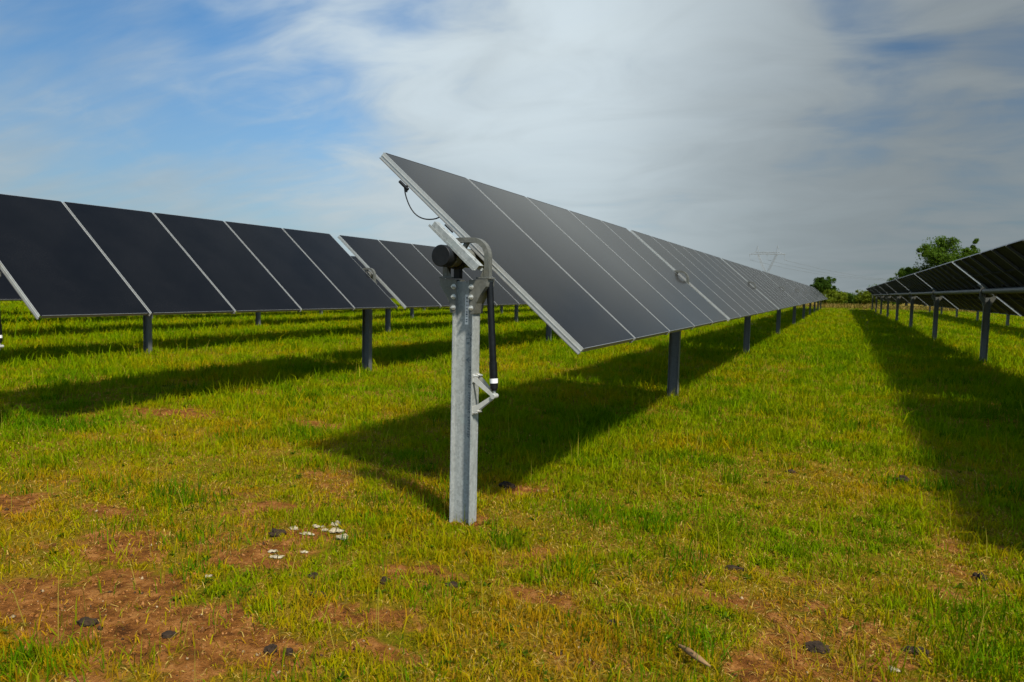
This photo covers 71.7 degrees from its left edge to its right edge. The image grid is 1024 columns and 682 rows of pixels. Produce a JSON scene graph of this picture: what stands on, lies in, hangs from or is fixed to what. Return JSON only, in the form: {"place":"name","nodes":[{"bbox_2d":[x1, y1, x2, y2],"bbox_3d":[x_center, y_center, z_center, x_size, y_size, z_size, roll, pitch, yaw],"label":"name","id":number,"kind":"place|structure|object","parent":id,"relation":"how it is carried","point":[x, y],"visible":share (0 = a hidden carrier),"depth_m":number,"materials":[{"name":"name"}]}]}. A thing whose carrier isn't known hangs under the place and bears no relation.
{"place":"outdoors","nodes":[
{"label":"outdoors","id":0,"kind":"place"},
{"bbox_2d":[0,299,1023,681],"bbox_3d":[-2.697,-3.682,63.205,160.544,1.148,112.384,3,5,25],"label":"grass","id":1,"kind":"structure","parent":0,"point":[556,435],"depth_m":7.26,"materials":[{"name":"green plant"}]},
{"bbox_2d":[0,301,1023,681],"bbox_3d":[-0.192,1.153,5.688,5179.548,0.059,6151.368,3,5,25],"label":"ground","id":2,"kind":"structure","parent":0,"point":[190,665],"depth_m":3.91,"materials":[{"name":"green plant"}]},
{"bbox_2d":[0,272,3,349],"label":"steel post","id":3,"kind":"object","parent":2,"relation":"on","point":[1,340],"visible":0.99,"depth_m":7.14,"materials":[{"name":"grey metal"}]},
{"bbox_2d":[76,617,99,626],"bbox_3d":[-1.930,1.276,3.220,0.100,0.041,0.062,2,4,10],"label":"dirt clod","id":4,"kind":"object","parent":2,"relation":"on","point":[87,622],"visible":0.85,"depth_m":3.20,"materials":[{"name":"grey stone"}]},
{"bbox_2d":[143,314,151,352],"bbox_3d":[-7.878,-0.525,15.296,0.370,2.193,0.115,3,5,25],"label":"steel post","id":5,"kind":"object","parent":2,"relation":"on","point":[147,332],"depth_m":15.31,"materials":[{"name":"grey metal"}]},
{"bbox_2d":[0,256,394,300],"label":"solar panel row","id":6,"kind":"object","parent":5,"relation":"on","point":[8,292],"depth_m":12.22,"materials":[{"name":"glass"}]},
{"bbox_2d":[160,630,177,638],"bbox_3d":[-1.504,1.286,3.104,0.070,0.024,0.058,1,4,-4],"label":"dirt clod","id":7,"kind":"object","parent":2,"relation":"on","point":[169,634],"visible":0.99,"depth_m":3.10,"materials":[{"name":"grey stone"}]},
{"bbox_2d":[256,312,260,324],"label":"steel post","id":8,"kind":"object","parent":2,"relation":"on","point":[258,316],"depth_m":25.83,"materials":[{"name":"grey metal"}]},
{"bbox_2d":[263,643,277,655],"bbox_3d":[-1.027,1.313,3.018,0.055,0.038,0.067,2,4,13],"label":"dirt clod","id":9,"kind":"object","parent":2,"relation":"on","point":[270,648],"visible":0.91,"depth_m":3.00,"materials":[{"name":"grey stone"}]},
{"bbox_2d":[270,555,283,558],"bbox_3d":[-1.349,1.234,4.055,0.089,0.017,0.048,2,4,14],"label":"chalk lump","id":10,"kind":"object","parent":2,"relation":"on","point":[275,556],"visible":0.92,"depth_m":4.05,"materials":[{"name":"white stone"}]},
{"bbox_2d":[268,528,286,536],"bbox_3d":[-1.458,1.196,4.409,0.106,0.056,0.081,1,4,1],"label":"dirt clod","id":11,"kind":"object","parent":2,"relation":"on","point":[272,532],"visible":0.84,"depth_m":4.39,"materials":[{"name":"grey stone"}]},
{"bbox_2d":[285,647,294,655],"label":"dirt clod","id":12,"kind":"object","parent":2,"relation":"on","point":[289,650],"visible":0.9,"depth_m":3.01,"materials":[{"name":"grey stone"}]},
{"bbox_2d":[307,572,317,578],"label":"dirt clod","id":13,"kind":"object","parent":2,"relation":"on","point":[311,574],"visible":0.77,"depth_m":3.76,"materials":[{"name":"soil"}]},
{"bbox_2d":[309,591,326,597],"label":"dirt clod","id":14,"kind":"object","parent":2,"relation":"on","point":[317,594],"visible":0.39,"depth_m":3.55,"materials":[{"name":"soil"}]},
{"bbox_2d":[322,528,343,532],"bbox_3d":[-1.125,1.192,4.456,0.148,0.025,0.069,1,4,-7],"label":"chalk lump","id":15,"kind":"object","parent":2,"relation":"on","point":[332,530],"visible":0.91,"depth_m":4.44,"materials":[{"name":"white stone"}]},
{"bbox_2d":[336,534,347,540],"bbox_3d":[-1.038,1.200,4.337,0.074,0.041,0.055,2,4,13],"label":"chalk lump","id":16,"kind":"object","parent":2,"relation":"on","point":[339,536],"visible":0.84,"depth_m":4.32,"materials":[{"name":"white stone"}]},
{"bbox_2d":[362,268,376,369],"bbox_3d":[-2.673,-0.244,13.027,0.370,2.193,0.145,3,5,25],"label":"steel post","id":17,"kind":"object","parent":2,"relation":"on","point":[366,338],"visible":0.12,"depth_m":13.04,"materials":[{"name":"grey metal"}]},
{"bbox_2d":[380,576,390,584],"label":"dirt clod","id":18,"kind":"object","parent":2,"relation":"on","point":[382,580],"visible":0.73,"depth_m":3.71,"materials":[{"name":"grey soil"}]},
{"bbox_2d":[385,309,390,331],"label":"steel post","id":19,"kind":"object","parent":2,"relation":"on","point":[387,319],"visible":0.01,"depth_m":23.43,"materials":[{"name":"grey metal"}]},
{"bbox_2d":[410,308,413,317],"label":"steel post","id":20,"kind":"object","parent":2,"relation":"on","point":[411,312],"depth_m":35.06,"materials":[{"name":"grey metal"}]},
{"bbox_2d":[445,581,458,587],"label":"dirt clod","id":21,"kind":"object","parent":2,"relation":"on","point":[454,583],"visible":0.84,"depth_m":3.70,"materials":[{"name":"grey stone"}]},
{"bbox_2d":[439,237,498,523],"bbox_3d":[-0.293,0.426,4.645,0.423,2.193,0.145,3,5,25],"label":"steel post","id":22,"kind":"object","parent":2,"relation":"on","point":[466,299],"visible":0.93,"depth_m":4.64,"materials":[{"name":"grey metal"}]},
{"bbox_2d":[380,153,827,353],"bbox_3d":[18.004,-3.106,43.883,1.558,1.346,87.247,3,5,25],"label":"solar panel row","id":23,"kind":"object","parent":22,"relation":"on","point":[577,283],"visible":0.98,"depth_m":6.32,"materials":[{"name":"glass"}]},
{"bbox_2d":[499,481,516,488],"bbox_3d":[-0.036,1.140,5.601,0.145,0.062,0.102,2,4,7],"label":"dirt clod","id":24,"kind":"object","parent":2,"relation":"on","point":[505,484],"visible":0.84,"depth_m":5.57,"materials":[{"name":"grey stone"}]},
{"bbox_2d":[0,387,1021,681],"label":"soil crumbs","id":25,"kind":"object","parent":2,"relation":"on","point":[136,621],"visible":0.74,"depth_m":3.39,"materials":[{"name":"brown soil"}]},
{"bbox_2d":[0,324,1023,681],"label":"tall grass","id":26,"kind":"structure","parent":2,"relation":"on","point":[28,654],"depth_m":4.95,"materials":[{"name":"green plant"}]},
{"bbox_2d":[0,330,1023,681],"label":"dry grass","id":27,"kind":"structure","parent":2,"relation":"on","point":[610,490],"depth_m":4.25,"materials":[{"name":"plant"}]},
{"bbox_2d":[0,341,1023,681],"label":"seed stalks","id":28,"kind":"object","parent":2,"relation":"on","point":[492,543],"visible":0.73,"depth_m":4.80,"materials":[{"name":"green plant"}]},
{"bbox_2d":[0,370,1023,681],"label":"weeds","id":29,"kind":"object","parent":2,"relation":"on","point":[176,598],"visible":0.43,"depth_m":4.06,"materials":[{"name":"green plant"}]},
{"bbox_2d":[514,305,517,321],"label":"steel post","id":30,"kind":"object","parent":2,"relation":"on","point":[516,313],"visible":0.29,"depth_m":32.67,"materials":[{"name":"grey metal"}]},
{"bbox_2d":[546,324,551,340],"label":"steel post","id":31,"kind":"object","parent":2,"relation":"on","point":[548,331],"depth_m":21.19,"materials":[{"name":"grey metal"}]},
{"bbox_2d":[667,270,688,396],"bbox_3d":[2.415,0.053,10.520,0.370,2.193,0.145,3,5,25],"label":"steel post","id":32,"kind":"object","parent":2,"relation":"on","point":[674,360],"visible":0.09,"depth_m":10.55,"materials":[{"name":"grey metal"}]},
{"bbox_2d":[678,644,710,666],"bbox_3d":[0.766,1.329,3.006,0.032,0.031,0.194,-1,5,-27],"label":"wood splinter","id":33,"kind":"object","parent":2,"relation":"on","point":[689,652],"visible":0.97,"depth_m":2.98,"materials":[{"name":"beige wood"}]},
{"bbox_2d":[723,565,746,570],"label":"dirt clod","id":34,"kind":"object","parent":2,"relation":"on","point":[734,566],"visible":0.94,"depth_m":4.04,"materials":[{"name":"grey stone"}]},
{"bbox_2d":[743,282,755,353],"bbox_3d":[6.202,-0.463,18.646,0.370,2.193,0.115,3,5,25],"label":"steel post","id":35,"kind":"object","parent":2,"relation":"on","point":[747,326],"visible":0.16,"depth_m":18.66,"materials":[{"name":"grey metal"}]},
{"bbox_2d":[751,246,785,272],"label":"transmission tower","id":36,"kind":"structure","parent":2,"relation":"on","point":[776,254],"depth_m":369.37,"materials":[{"name":"grey metal"}]},
{"bbox_2d":[752,260,871,279],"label":"power line","id":37,"kind":"object","parent":36,"relation":"hanging from","point":[815,273],"visible":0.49,"depth_m":413.73,"materials":[{"name":"metal"}]},
{"bbox_2d":[769,260,883,279],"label":"power line","id":38,"kind":"object","parent":36,"relation":"hanging from","point":[830,273],"visible":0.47,"depth_m":408.23,"materials":[{"name":"metal"}]},
{"bbox_2d":[786,260,883,278],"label":"power line","id":39,"kind":"object","parent":36,"relation":"hanging from","point":[835,271],"visible":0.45,"depth_m":399.01,"materials":[{"name":"metal"}]},
{"bbox_2d":[776,286,784,332],"bbox_3d":[10.507,-1.048,27.885,0.370,2.193,0.115,3,5,25],"label":"steel post","id":40,"kind":"object","parent":2,"relation":"on","point":[778,319],"visible":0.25,"depth_m":27.90,"materials":[{"name":"grey metal"}]},
{"bbox_2d":[792,289,798,323],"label":"steel post","id":41,"kind":"object","parent":2,"relation":"on","point":[794,315],"visible":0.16,"depth_m":37.14,"materials":[{"name":"grey metal"}]},
{"bbox_2d":[802,290,805,317],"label":"steel post","id":42,"kind":"object","parent":2,"relation":"on","point":[803,312],"visible":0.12,"depth_m":46.37,"materials":[{"name":"grey metal"}]},
{"bbox_2d":[803,640,830,653],"bbox_3d":[1.375,1.380,3.191,0.110,0.031,0.090,-1,5,-23],"label":"rock","id":43,"kind":"object","parent":2,"relation":"on","point":[811,646],"visible":0.91,"depth_m":3.18,"materials":[{"name":"grey stone"}]},
{"bbox_2d":[810,276,838,304],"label":"broadleaf tree","id":44,"kind":"object","parent":2,"relation":"on","point":[821,284],"visible":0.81,"depth_m":116.29,"materials":[{"name":"green plant"}]},
{"bbox_2d":[816,289,847,304],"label":"bush","id":45,"kind":"object","parent":2,"relation":"on","point":[838,297],"visible":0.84,"depth_m":108.12,"materials":[{"name":"green plant"}]},
{"bbox_2d":[828,292,859,304],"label":"bush","id":46,"kind":"object","parent":2,"relation":"on","point":[851,297],"visible":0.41,"depth_m":117.76,"materials":[{"name":"green plant"}]},
{"bbox_2d":[854,289,883,305],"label":"bush","id":47,"kind":"object","parent":2,"relation":"on","point":[865,297],"visible":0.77,"depth_m":114.89,"materials":[{"name":"green plant"}]},
{"bbox_2d":[880,295,883,314],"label":"steel post","id":48,"kind":"object","parent":2,"relation":"on","point":[881,298],"visible":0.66,"depth_m":63.67,"materials":[{"name":"grey metal"}]},
{"bbox_2d":[869,284,895,304],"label":"bush","id":49,"kind":"object","parent":2,"relation":"on","point":[884,302],"visible":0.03,"depth_m":118.14,"materials":[{"name":"green plant"}]},
{"bbox_2d":[886,293,890,316],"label":"steel post","id":50,"kind":"object","parent":2,"relation":"on","point":[887,312],"visible":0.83,"depth_m":54.42,"materials":[{"name":"grey metal"}]},
{"bbox_2d":[895,292,900,321],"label":"steel post","id":51,"kind":"object","parent":2,"relation":"on","point":[897,305],"visible":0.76,"depth_m":45.17,"materials":[{"name":"grey metal"}]},
{"bbox_2d":[896,475,909,481],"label":"dirt clod","id":52,"kind":"object","parent":2,"relation":"on","point":[903,477],"visible":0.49,"depth_m":6.03,"materials":[{"name":"grey stone"}]},
{"bbox_2d":[887,267,921,305],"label":"broadleaf tree","id":53,"kind":"object","parent":2,"relation":"on","point":[902,272],"visible":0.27,"depth_m":122.93,"materials":[{"name":"green plant"}]},
{"bbox_2d":[909,292,916,328],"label":"steel post","id":54,"kind":"object","parent":2,"relation":"on","point":[912,299],"visible":0.77,"depth_m":35.94,"materials":[{"name":"grey metal"}]},
{"bbox_2d":[901,646,931,655],"bbox_3d":[1.807,1.381,3.155,0.131,0.031,0.070,2,4,10],"label":"dirt clod","id":55,"kind":"object","parent":2,"relation":"on","point":[911,649],"visible":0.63,"depth_m":3.15,"materials":[{"name":"grey stone"}]},
{"bbox_2d":[931,290,942,339],"bbox_3d":[15.989,-0.842,26.720,0.370,2.193,0.115,3,5,25],"label":"steel post","id":56,"kind":"object","parent":2,"relation":"on","point":[936,312],"visible":0.68,"depth_m":26.70,"materials":[{"name":"grey metal"}]},
{"bbox_2d":[912,235,980,272],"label":"broadleaf tree","id":57,"kind":"object","parent":2,"relation":"on","point":[933,255],"visible":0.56,"depth_m":116.32,"materials":[{"name":"green plant"}]},
{"bbox_2d":[961,238,978,256],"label":"broadleaf tree","id":58,"kind":"object","parent":2,"relation":"on","point":[976,240],"visible":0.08,"depth_m":124.51,"materials":[{"name":"green plant"}]},
{"bbox_2d":[971,572,987,581],"bbox_3d":[2.654,1.337,4.008,0.084,0.056,0.071,2,4,4],"label":"dirt clod","id":59,"kind":"object","parent":2,"relation":"on","point":[976,575],"visible":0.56,"depth_m":4.00,"materials":[{"name":"grey soil"}]},
{"bbox_2d":[978,287,995,362],"bbox_3d":[11.683,-0.256,17.481,0.370,2.193,0.115,3,5,25],"label":"steel post","id":60,"kind":"object","parent":2,"relation":"on","point":[986,303],"visible":0.66,"depth_m":17.46,"materials":[{"name":"grey metal"}]},
{"bbox_2d":[866,239,1023,316],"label":"solar panel row","id":61,"kind":"object","parent":60,"relation":"on","point":[997,272],"visible":0.89,"depth_m":18.46,"materials":[{"name":"glass"}]},
{"bbox_2d":[1006,314,1009,325],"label":"steel post","id":62,"kind":"object","parent":2,"relation":"on","point":[1007,319],"visible":0.29,"depth_m":41.72,"materials":[{"name":"grey metal"}]},
{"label":"steel post","id":63,"kind":"object","parent":2,"relation":"on","visible":0},
{"bbox_2d":[0,194,526,319],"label":"solar panel row","id":64,"kind":"object","parent":63,"relation":"on","point":[59,259],"visible":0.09,"depth_m":9.37,"materials":[{"name":"glass"}]},
{"bbox_2d":[0,0,1023,294],"label":"sky","id":65,"kind":"structure","parent":0,"point":[843,136],"materials":[{"name":"blue"}]},
{"bbox_2d":[798,302,975,311],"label":"rough grass","id":66,"kind":"structure","parent":0,"point":[867,306],"depth_m":91.51,"materials":[{"name":"green plant"}]}
]}

